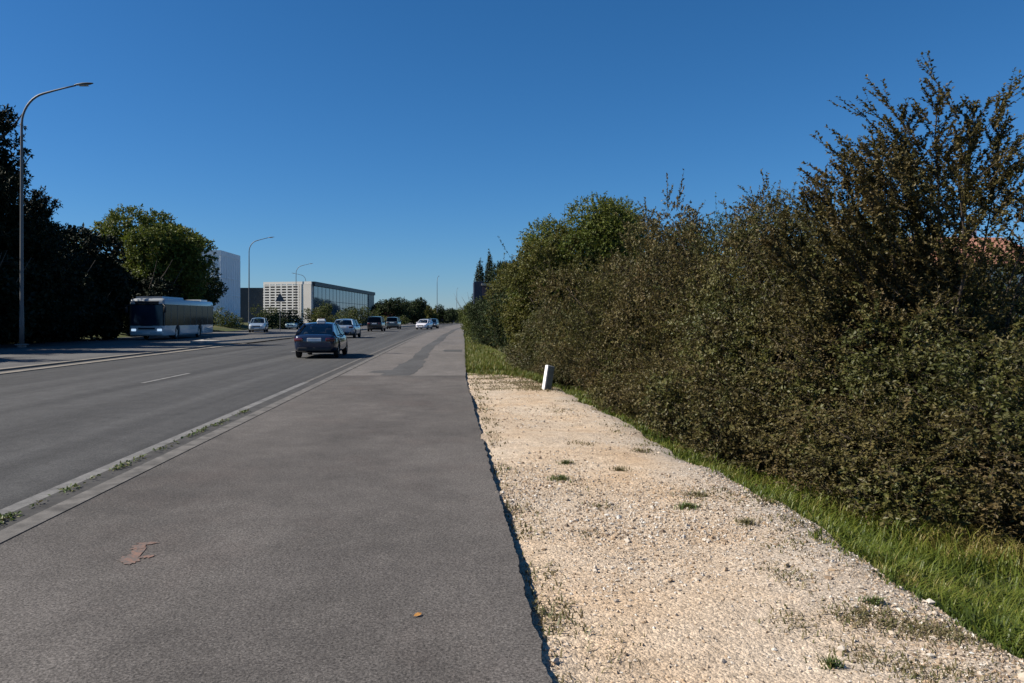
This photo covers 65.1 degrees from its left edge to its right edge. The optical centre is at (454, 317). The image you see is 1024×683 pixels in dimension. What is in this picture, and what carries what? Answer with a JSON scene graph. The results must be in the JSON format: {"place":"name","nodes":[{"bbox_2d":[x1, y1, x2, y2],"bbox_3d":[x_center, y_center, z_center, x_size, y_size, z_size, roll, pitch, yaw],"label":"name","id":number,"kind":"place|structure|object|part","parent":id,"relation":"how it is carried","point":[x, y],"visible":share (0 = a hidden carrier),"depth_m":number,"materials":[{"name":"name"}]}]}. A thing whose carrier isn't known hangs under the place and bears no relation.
{"place":"outdoors","nodes":[
{"label":"outdoors","id":0,"kind":"place"},
{"bbox_2d":[0,344,233,371],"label":"curb","id":1,"kind":"structure","parent":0,"point":[103,359],"depth_m":30.64,"materials":[{"name":"concrete"}]},
{"bbox_2d":[0,324,405,367],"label":"opposite road","id":2,"kind":"structure","parent":0,"point":[14,355],"depth_m":42.85,"materials":[{"name":"asphalt"}]},
{"bbox_2d":[15,82,93,346],"bbox_3d":[-18.001,-4.635,36.000,3.417,11.909,0.420,0,0,0],"label":"street lamp","id":3,"kind":"object","parent":2,"relation":"on","point":[21,324],"visible":1,"depth_m":35.95,"materials":[{"name":"metal"}]},
{"bbox_2d":[125,296,212,338],"bbox_3d":[-21.900,0.010,62.480,2.920,3.120,11.840,0,0,0],"label":"city bus","id":4,"kind":"object","parent":2,"relation":"on","point":[174,317],"visible":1,"depth_m":58.07,"materials":[{"name":"white metal"}]},
{"bbox_3d":[-20.665,-0.210,57.600,0.012,1.520,1.120,0,0,0],"label":"side window","id":5,"kind":"part","parent":4,"relation":"part of","materials":[{"name":"black glass"}]},
{"bbox_3d":[-20.665,-0.210,58.875,0.012,1.520,1.270,0,0,0],"label":"side window","id":6,"kind":"part","parent":4,"relation":"part of","materials":[{"name":"black glass"}]},
{"bbox_3d":[-20.665,-0.210,60.275,0.012,1.520,1.370,0,0,0],"label":"side window","id":7,"kind":"part","parent":4,"relation":"part of","materials":[{"name":"black glass"}]},
{"bbox_3d":[-20.665,-0.210,61.725,0.012,1.520,1.370,0,0,0],"label":"side window","id":8,"kind":"part","parent":4,"relation":"part of","materials":[{"name":"black glass"}]},
{"bbox_3d":[-20.665,-0.210,63.175,0.012,1.520,1.370,0,0,0],"label":"side window","id":9,"kind":"part","parent":4,"relation":"part of","materials":[{"name":"black glass"}]},
{"bbox_3d":[-20.665,-0.210,64.625,0.012,1.520,1.370,0,0,0],"label":"side window","id":10,"kind":"part","parent":4,"relation":"part of","materials":[{"name":"black glass"}]},
{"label":"side window","id":11,"kind":"part","parent":4,"relation":"part of","materials":[{"name":"black glass"}]},
{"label":"side window","id":12,"kind":"part","parent":4,"relation":"part of","materials":[{"name":"black glass"}]},
{"bbox_2d":[248,318,267,332],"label":"estate car","id":13,"kind":"object","parent":2,"relation":"on","point":[255,325],"visible":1,"depth_m":86.35,"materials":[{"name":"silver metal"}]},
{"bbox_2d":[248,237,271,330],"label":"street lamp","id":14,"kind":"object","parent":2,"relation":"on","point":[249,286],"visible":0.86,"depth_m":100.96,"materials":[{"name":"metal"}]},
{"bbox_2d":[275,294,284,301],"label":"warning sign","id":15,"kind":"object","parent":2,"relation":"on","point":[279,298],"visible":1,"depth_m":90.93,"materials":[{"name":"metal"}]},
{"bbox_2d":[285,319,300,328],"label":"hatchback car","id":16,"kind":"object","parent":2,"relation":"on","point":[292,325],"visible":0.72,"depth_m":110.15,"materials":[{"name":"teal paint"}]},
{"bbox_2d":[0,323,461,509],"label":"road","id":17,"kind":"structure","parent":0,"point":[59,425],"depth_m":16.35,"materials":[{"name":"asphalt"}]},
{"bbox_2d":[0,382,307,513],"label":"road edge line","id":18,"kind":"object","parent":17,"relation":"on","point":[27,501],"visible":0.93,"depth_m":9.02,"materials":[{"name":"paint"}]},
{"bbox_2d":[142,373,189,382],"bbox_3d":[-7.895,1.640,22.000,0.110,0.001,3.600,0,0,0],"label":"lane marking","id":19,"kind":"object","parent":17,"relation":"on","point":[165,378],"visible":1,"depth_m":21.69,"materials":[{"name":"paint"}]},
{"bbox_2d":[0,325,450,530],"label":"kerb gutter","id":20,"kind":"object","parent":17,"relation":"on","point":[49,501],"visible":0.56,"depth_m":9.12,"materials":[{"name":"concrete"}]},
{"bbox_2d":[0,409,248,524],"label":"gutter weeds","id":21,"kind":"object","parent":20,"relation":"on","point":[8,514],"visible":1,"depth_m":8.60,"materials":[{"name":"plant"}]},
{"bbox_2d":[294,318,348,357],"bbox_3d":[-5.720,0.823,34.588,2.130,1.635,4.758,0,0,-1],"label":"liftback car","id":22,"kind":"object","parent":17,"relation":"on","point":[321,335],"visible":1,"depth_m":32.73,"materials":[{"name":"blue paint"}]},
{"bbox_2d":[334,319,361,337],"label":"hatchback car","id":23,"kind":"object","parent":17,"relation":"on","point":[352,327],"visible":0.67,"depth_m":65.75,"materials":[{"name":"silver metal"}]},
{"bbox_2d":[305,327,440,381],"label":"road edge line","id":24,"kind":"object","parent":17,"relation":"on","point":[354,361],"visible":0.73,"depth_m":28.84,"materials":[{"name":"paint"}]},
{"bbox_2d":[367,316,385,330],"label":"passenger van","id":25,"kind":"object","parent":17,"relation":"on","point":[376,323],"visible":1,"depth_m":97.24,"materials":[{"name":"black paint"}]},
{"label":"rear window","id":26,"kind":"part","parent":25,"relation":"part of","materials":[{"name":"black glass"}]},
{"bbox_2d":[386,317,401,328],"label":"passenger van","id":27,"kind":"object","parent":17,"relation":"on","point":[393,322],"visible":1,"depth_m":116.93,"materials":[{"name":"grey paint"}]},
{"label":"rear window","id":28,"kind":"part","parent":27,"relation":"part of","materials":[{"name":"black glass"}]},
{"bbox_2d":[416,319,432,328],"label":"hatchback car","id":29,"kind":"object","parent":17,"relation":"on","point":[421,324],"visible":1,"depth_m":115.10,"materials":[{"name":"white paint"}]},
{"bbox_2d":[433,319,438,327],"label":"hatchback car","id":30,"kind":"object","parent":17,"relation":"on","point":[436,323],"visible":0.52,"depth_m":127.00,"materials":[{"name":"grey paint"}]},
{"bbox_2d":[0,376,551,682],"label":"footpath","id":31,"kind":"structure","parent":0,"point":[341,529],"depth_m":5.21,"materials":[{"name":"asphalt"}]},
{"bbox_2d":[119,542,159,564],"bbox_3d":[-2.135,1.595,5.441,0.227,0.002,0.532,0,0,-7],"label":"paint mark","id":32,"kind":"object","parent":31,"relation":"on","point":[137,551],"visible":1,"depth_m":5.38,"materials":[{"name":"paint"}]},
{"bbox_2d":[190,323,439,342],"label":"median island","id":33,"kind":"structure","parent":0,"point":[224,340],"depth_m":56.98,"materials":[{"name":"concrete"}]},
{"bbox_2d":[204,323,415,339],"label":"median soil","id":34,"kind":"structure","parent":33,"relation":"on","point":[266,334],"depth_m":65.83,"materials":[{"name":"soil"}]},
{"bbox_2d":[300,303,336,322],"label":"roadside shrub","id":35,"kind":"object","parent":34,"relation":"on","point":[321,312],"visible":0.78,"depth_m":117.29,"materials":[{"name":"green plant"}]},
{"bbox_2d":[332,308,363,326],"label":"roadside shrub","id":36,"kind":"object","parent":34,"relation":"on","point":[355,315],"visible":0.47,"depth_m":128.03,"materials":[{"name":"green plant"}]},
{"bbox_2d":[341,306,366,325],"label":"roadside shrub","id":37,"kind":"object","parent":34,"relation":"on","point":[359,311],"visible":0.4,"depth_m":144.66,"materials":[{"name":"green plant"}]},
{"bbox_2d":[359,305,381,324],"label":"roadside shrub","id":38,"kind":"object","parent":34,"relation":"on","point":[367,316],"visible":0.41,"depth_m":158.31,"materials":[{"name":"green plant"}]},
{"bbox_2d":[369,297,414,323],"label":"distant tree","id":39,"kind":"object","parent":34,"relation":"on","point":[392,308],"visible":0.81,"depth_m":187.85,"materials":[{"name":"green plant"}]},
{"bbox_2d":[398,315,410,324],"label":"roadside shrub","id":40,"kind":"object","parent":34,"relation":"on","point":[404,321],"visible":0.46,"depth_m":175.02,"materials":[{"name":"green plant"}]},
{"bbox_2d":[399,297,427,323],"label":"distant tree","id":41,"kind":"object","parent":34,"relation":"on","point":[418,306],"visible":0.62,"depth_m":194.63,"materials":[{"name":"green plant"}]},
{"bbox_2d":[414,304,438,323],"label":"distant tree","id":42,"kind":"object","parent":34,"relation":"on","point":[432,316],"visible":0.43,"depth_m":203.02,"materials":[{"name":"green plant"}]},
{"bbox_2d":[340,324,465,375],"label":"footpath older section","id":43,"kind":"object","parent":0,"point":[438,360],"visible":0.62,"depth_m":31.68,"materials":[{"name":"asphalt"}]},
{"bbox_2d":[371,328,459,374],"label":"tar patch","id":44,"kind":"object","parent":43,"relation":"on","point":[414,364],"visible":0.94,"depth_m":28.11,"materials":[{"name":"asphalt"}]},
{"bbox_2d":[443,350,461,351],"bbox_3d":[-0.130,1.599,39.200,0.960,0.001,2.400,0,0,0],"label":"tar patch","id":45,"kind":"object","parent":43,"relation":"on","point":[452,350],"visible":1,"depth_m":39.36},
{"bbox_2d":[0,0,1023,309],"label":"sky","id":46,"kind":"structure","parent":0,"point":[385,147],"materials":[{"name":"blue"}]},
{"bbox_2d":[2,322,1023,671],"bbox_3d":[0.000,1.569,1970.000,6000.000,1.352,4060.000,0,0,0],"label":"ground","id":47,"kind":"structure","parent":0,"point":[238,328],"depth_m":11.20,"materials":[{"name":"green plant"}]},
{"bbox_2d":[0,103,105,333],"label":"pine tree","id":48,"kind":"object","parent":47,"relation":"on","point":[36,246],"visible":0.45,"depth_m":47.62,"materials":[{"name":"green plant"}]},
{"bbox_2d":[12,186,116,341],"bbox_3d":[-28.975,-3.583,54.918,9.565,11.192,11.004,0,0,0],"label":"pine tree","id":49,"kind":"object","parent":47,"relation":"on","point":[38,204],"visible":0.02,"depth_m":54.72,"materials":[{"name":"green plant"}]},
{"bbox_2d":[59,222,134,338],"bbox_3d":[-28.959,-2.554,60.229,10.312,8.982,9.564,0,0,44],"label":"dark tree","id":50,"kind":"object","parent":47,"relation":"on","point":[108,280],"visible":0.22,"depth_m":59.34,"materials":[{"name":"green plant"}]},
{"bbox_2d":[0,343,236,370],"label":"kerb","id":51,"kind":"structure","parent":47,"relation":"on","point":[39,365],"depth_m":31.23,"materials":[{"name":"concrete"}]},
{"bbox_2d":[0,343,247,374],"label":"kerb","id":52,"kind":"structure","parent":47,"relation":"on","point":[17,371],"depth_m":29.79,"materials":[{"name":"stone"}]},
{"bbox_2d":[70,203,218,299],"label":"plane tree","id":53,"kind":"object","parent":47,"relation":"on","point":[148,243],"visible":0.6,"depth_m":73.74,"materials":[{"name":"green plant"}]},
{"bbox_2d":[118,259,187,334],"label":"dark tree","id":54,"kind":"object","parent":47,"relation":"on","point":[153,285],"visible":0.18,"depth_m":68.98,"materials":[{"name":"green plant"}]},
{"bbox_2d":[197,261,228,325],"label":"dark tree","id":55,"kind":"object","parent":47,"relation":"on","point":[213,292],"visible":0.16,"depth_m":94.38,"materials":[{"name":"green plant"}]},
{"bbox_2d":[202,250,240,324],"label":"white building","id":56,"kind":"structure","parent":47,"relation":"on","point":[228,264],"depth_m":114.59,"materials":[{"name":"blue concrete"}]},
{"bbox_2d":[0,324,456,543],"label":"kerb","id":57,"kind":"structure","parent":47,"relation":"on","point":[24,525],"depth_m":8.22,"materials":[{"name":"concrete"}]},
{"bbox_2d":[213,306,244,328],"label":"roadside shrub","id":58,"kind":"object","parent":47,"relation":"on","point":[230,321],"visible":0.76,"depth_m":107.03,"materials":[{"name":"green plant"}]},
{"bbox_2d":[250,304,282,327],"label":"roadside shrub","id":59,"kind":"object","parent":47,"relation":"on","point":[274,310],"visible":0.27,"depth_m":127.23,"materials":[{"name":"green plant"}]},
{"bbox_2d":[256,309,288,328],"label":"roadside shrub","id":60,"kind":"object","parent":47,"relation":"on","point":[271,318],"visible":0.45,"depth_m":117.43,"materials":[{"name":"green plant"}]},
{"bbox_2d":[273,308,304,328],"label":"roadside shrub","id":61,"kind":"object","parent":47,"relation":"on","point":[282,321],"visible":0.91,"depth_m":111.21,"materials":[{"name":"green plant"}]},
{"bbox_2d":[240,281,374,322],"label":"long office building","id":62,"kind":"structure","parent":47,"relation":"on","point":[301,295],"depth_m":153.50,"materials":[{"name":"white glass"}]},
{"bbox_2d":[307,307,334,322],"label":"roadside shrub","id":63,"kind":"object","parent":47,"relation":"on","point":[323,316],"visible":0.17,"depth_m":131.78,"materials":[{"name":"green plant"}]},
{"bbox_2d":[432,304,458,323],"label":"distant tree","id":64,"kind":"object","parent":47,"relation":"on","point":[447,316],"visible":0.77,"depth_m":229.11,"materials":[{"name":"green plant"}]},
{"bbox_2d":[455,304,468,322],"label":"distant tree","id":65,"kind":"object","parent":47,"relation":"on","point":[459,316],"visible":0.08,"depth_m":249.34,"materials":[{"name":"green plant"}]},
{"bbox_2d":[458,297,469,332],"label":"leafy bush","id":66,"kind":"object","parent":47,"relation":"on","point":[464,308],"visible":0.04,"depth_m":95.35,"materials":[{"name":"green plant"}]},
{"bbox_2d":[456,300,483,336],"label":"leafy bush","id":67,"kind":"object","parent":47,"relation":"on","point":[467,329],"visible":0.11,"depth_m":64.05,"materials":[{"name":"green plant"}]},
{"bbox_2d":[471,260,486,301],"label":"cypress tree","id":68,"kind":"object","parent":47,"relation":"on","point":[478,276],"visible":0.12,"depth_m":87.80,"materials":[{"name":"green plant"}]},
{"bbox_2d":[484,249,492,282],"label":"cypress tree","id":69,"kind":"object","parent":47,"relation":"on","point":[488,265],"visible":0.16,"depth_m":89.82,"materials":[{"name":"green plant"}]},
{"bbox_2d":[463,295,514,349],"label":"leafy bush","id":70,"kind":"object","parent":47,"relation":"on","point":[475,309],"visible":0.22,"depth_m":45.41,"materials":[{"name":"green plant"}]},
{"bbox_2d":[473,281,504,303],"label":"blue pavilion","id":71,"kind":"structure","parent":47,"relation":"on","point":[479,289],"depth_m":84.10,"materials":[{"name":"concrete"}]},
{"bbox_2d":[486,260,512,292],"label":"leafy bush","id":72,"kind":"object","parent":47,"relation":"on","point":[494,272],"visible":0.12,"depth_m":49.77,"materials":[{"name":"green plant"}]},
{"bbox_2d":[483,241,522,351],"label":"leafy bush","id":73,"kind":"object","parent":47,"relation":"on","point":[498,285],"visible":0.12,"depth_m":41.03,"materials":[{"name":"green plant"}]},
{"bbox_2d":[479,240,566,362],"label":"leafy bush","id":74,"kind":"object","parent":47,"relation":"on","point":[496,326],"visible":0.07,"depth_m":34.05,"materials":[{"name":"green plant"}]},
{"bbox_2d":[491,291,599,385],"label":"hedge shrub","id":75,"kind":"object","parent":47,"relation":"on","point":[525,358],"visible":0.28,"depth_m":25.15,"materials":[{"name":"green plant"}]},
{"bbox_2d":[495,204,617,360],"bbox_3d":[3.901,-1.077,29.449,4.792,6.257,4.947,0,0,0],"label":"leafy bush","id":76,"kind":"object","parent":47,"relation":"on","point":[515,326],"visible":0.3,"depth_m":29.20,"materials":[{"name":"green plant"}]},
{"bbox_2d":[503,191,661,321],"bbox_3d":[5.172,-1.424,30.999,6.788,6.756,6.690,0,0,0],"label":"broadleaf tree","id":77,"kind":"object","parent":47,"relation":"on","point":[601,237],"visible":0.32,"depth_m":29.12,"materials":[{"name":"green plant"}]},
{"bbox_2d":[533,273,646,404],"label":"hedge shrub","id":78,"kind":"object","parent":47,"relation":"on","point":[558,364],"visible":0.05,"depth_m":21.45,"materials":[{"name":"green plant"}]},
{"bbox_2d":[574,331,690,408],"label":"hedge shrub","id":79,"kind":"object","parent":47,"relation":"on","point":[617,366],"visible":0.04,"depth_m":17.23,"materials":[{"name":"green plant"}]},
{"bbox_2d":[578,331,698,425],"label":"hedge shrub","id":80,"kind":"object","parent":47,"relation":"on","point":[625,405],"visible":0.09,"depth_m":15.44,"materials":[{"name":"green plant"}]},
{"bbox_2d":[514,197,775,419],"bbox_3d":[4.930,-0.053,17.961,6.436,5.646,6.387,0,0,-21],"label":"hedge shrub","id":81,"kind":"object","parent":47,"relation":"on","point":[592,287],"visible":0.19,"depth_m":18.11,"materials":[{"name":"green plant"}]},
{"bbox_2d":[575,195,715,271],"bbox_3d":[8.004,-1.688,34.622,6.491,7.287,6.090,0,0,-18],"label":"broadleaf tree","id":82,"kind":"object","parent":47,"relation":"on","point":[631,203],"visible":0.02,"depth_m":34.39,"materials":[{"name":"green plant"}]},
{"bbox_2d":[593,192,762,354],"bbox_3d":[5.986,-0.616,21.055,4.731,5.518,4.692,0,0,-23],"label":"leafy bush","id":83,"kind":"object","parent":47,"relation":"on","point":[717,220],"visible":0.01,"depth_m":20.83,"materials":[{"name":"green plant"}]},
{"bbox_2d":[611,321,747,449],"bbox_3d":[4.870,1.258,14.248,4.363,2.408,3.720,0,0,-12],"label":"hedge shrub","id":84,"kind":"object","parent":47,"relation":"on","point":[654,364],"visible":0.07,"depth_m":14.10,"materials":[{"name":"green plant"}]},
{"bbox_2d":[624,342,838,473],"bbox_3d":[4.519,1.392,12.274,3.720,2.046,4.363,0,0,24],"label":"hedge shrub","id":85,"kind":"object","parent":47,"relation":"on","point":[729,446],"visible":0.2,"depth_m":11.66,"materials":[{"name":"green plant"}]},
{"bbox_2d":[586,168,911,420],"bbox_3d":[5.547,-0.171,15.427,5.296,5.567,6.832,0,0,-19],"label":"hedge shrub","id":86,"kind":"object","parent":47,"relation":"on","point":[692,259],"visible":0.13,"depth_m":15.66,"materials":[{"name":"green plant"}]},
{"bbox_2d":[700,182,833,305],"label":"leafy bush","id":87,"kind":"object","parent":47,"relation":"on","point":[768,195],"visible":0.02,"depth_m":17.68,"materials":[{"name":"green plant"}]},
{"bbox_2d":[604,241,965,481],"bbox_3d":[5.201,0.681,12.090,4.748,3.585,5.158,0,0,-39],"label":"hedge shrub","id":88,"kind":"object","parent":47,"relation":"on","point":[715,339],"visible":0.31,"depth_m":11.63,"materials":[{"name":"green plant"}]},
{"bbox_2d":[676,337,949,504],"bbox_3d":[5.081,1.347,10.632,3.595,2.167,4.056,0,0,-19],"label":"hedge shrub","id":89,"kind":"object","parent":47,"relation":"on","point":[759,396],"visible":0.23,"depth_m":10.63,"materials":[{"name":"green plant"}]},
{"bbox_2d":[655,141,1023,399],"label":"hedge shrub","id":90,"kind":"object","parent":47,"relation":"on","point":[1000,277],"visible":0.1,"depth_m":13.04,"materials":[{"name":"green plant"}]},
{"bbox_2d":[736,367,1023,540],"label":"hedge shrub","id":91,"kind":"object","parent":47,"relation":"on","point":[859,429],"visible":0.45,"depth_m":8.95,"materials":[{"name":"green plant"}]},
{"bbox_2d":[743,50,1023,414],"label":"young tree","id":92,"kind":"object","parent":47,"relation":"on","point":[842,245],"visible":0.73,"depth_m":10.41,"materials":[{"name":"green plant"}]},
{"bbox_2d":[761,280,1023,540],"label":"hedge shrub","id":93,"kind":"object","parent":47,"relation":"on","point":[1010,382],"visible":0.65,"depth_m":8.69,"materials":[{"name":"green plant"}]},
{"bbox_2d":[801,396,1023,550],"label":"hedge shrub","id":94,"kind":"object","parent":47,"relation":"on","point":[1003,467],"visible":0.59,"depth_m":7.80,"materials":[{"name":"green plant"}]},
{"bbox_2d":[825,278,1023,401],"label":"hedge shrub","id":95,"kind":"object","parent":47,"relation":"on","point":[1017,317],"depth_m":11.63,"materials":[{"name":"green plant"}]},
{"bbox_2d":[910,230,1022,330],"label":"tiled house","id":96,"kind":"structure","parent":47,"relation":"on","point":[992,239],"depth_m":44.18,"materials":[{"name":"ceramic"}]},
{"bbox_2d":[918,321,1022,421],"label":"hedge shrub","id":97,"kind":"object","parent":47,"relation":"on","point":[999,335],"visible":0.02,"depth_m":9.79,"materials":[{"name":"green plant"}]},
{"bbox_2d":[965,268,1023,351],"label":"leafy bush","id":98,"kind":"object","parent":47,"relation":"on","point":[996,297],"visible":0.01,"depth_m":20.84,"materials":[{"name":"green plant"}]},
{"bbox_2d":[978,396,1023,470],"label":"hedge shrub","id":99,"kind":"object","parent":47,"relation":"on","point":[1011,440],"visible":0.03,"depth_m":8.22,"materials":[{"name":"green plant"}]},
{"bbox_2d":[466,373,1023,682],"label":"gravel shoulder","id":100,"kind":"object","parent":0,"point":[661,635],"visible":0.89,"depth_m":4.99},
{"bbox_2d":[542,365,554,389],"bbox_3d":[2.126,1.458,18.342,0.200,0.740,0.108,16,-12,-29],"label":"marker post","id":101,"kind":"object","parent":100,"relation":"on","point":[548,377],"visible":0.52,"depth_m":18.31,"materials":[{"name":"white paint"}]},
{"bbox_2d":[546,474,574,481],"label":"grass tuft","id":102,"kind":"object","parent":100,"relation":"on","point":[558,477],"visible":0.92,"depth_m":8.13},
{"bbox_2d":[556,459,573,465],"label":"grass tuft","id":103,"kind":"object","parent":100,"relation":"on","point":[566,462],"visible":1,"depth_m":9.00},
{"bbox_2d":[609,465,631,472],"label":"grass tuft","id":104,"kind":"object","parent":100,"relation":"on","point":[621,468],"visible":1,"depth_m":8.50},
{"bbox_2d":[671,499,705,510],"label":"grass tuft","id":105,"kind":"object","parent":100,"relation":"on","point":[688,505],"visible":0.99,"depth_m":6.90,"materials":[{"name":"plant"}]},
{"bbox_2d":[672,489,714,498],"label":"grass tuft","id":106,"kind":"object","parent":100,"relation":"on","point":[699,494],"visible":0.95,"depth_m":7.34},
{"bbox_2d":[729,514,759,529],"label":"grass tuft","id":107,"kind":"object","parent":100,"relation":"on","point":[746,521],"visible":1,"depth_m":6.39,"materials":[{"name":"plant"}]},
{"bbox_2d":[469,374,1020,682],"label":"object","id":108,"kind":"object","parent":100,"relation":"on","point":[945,633],"visible":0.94,"depth_m":4.43,"materials":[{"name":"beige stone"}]},
{"bbox_2d":[467,375,1023,682],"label":"gravel stones","id":109,"kind":"object","parent":100,"relation":"on","point":[840,648],"visible":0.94,"depth_m":5.84,"materials":[{"name":"gravel"}]},
{"bbox_2d":[814,651,850,674],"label":"grass tuft","id":110,"kind":"object","parent":100,"relation":"on","point":[830,663],"visible":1,"depth_m":3.82,"materials":[{"name":"plant"}]},
{"bbox_2d":[858,594,888,606],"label":"grass tuft","id":111,"kind":"object","parent":100,"relation":"on","point":[876,602],"visible":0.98,"depth_m":4.68,"materials":[{"name":"plant"}]}
]}

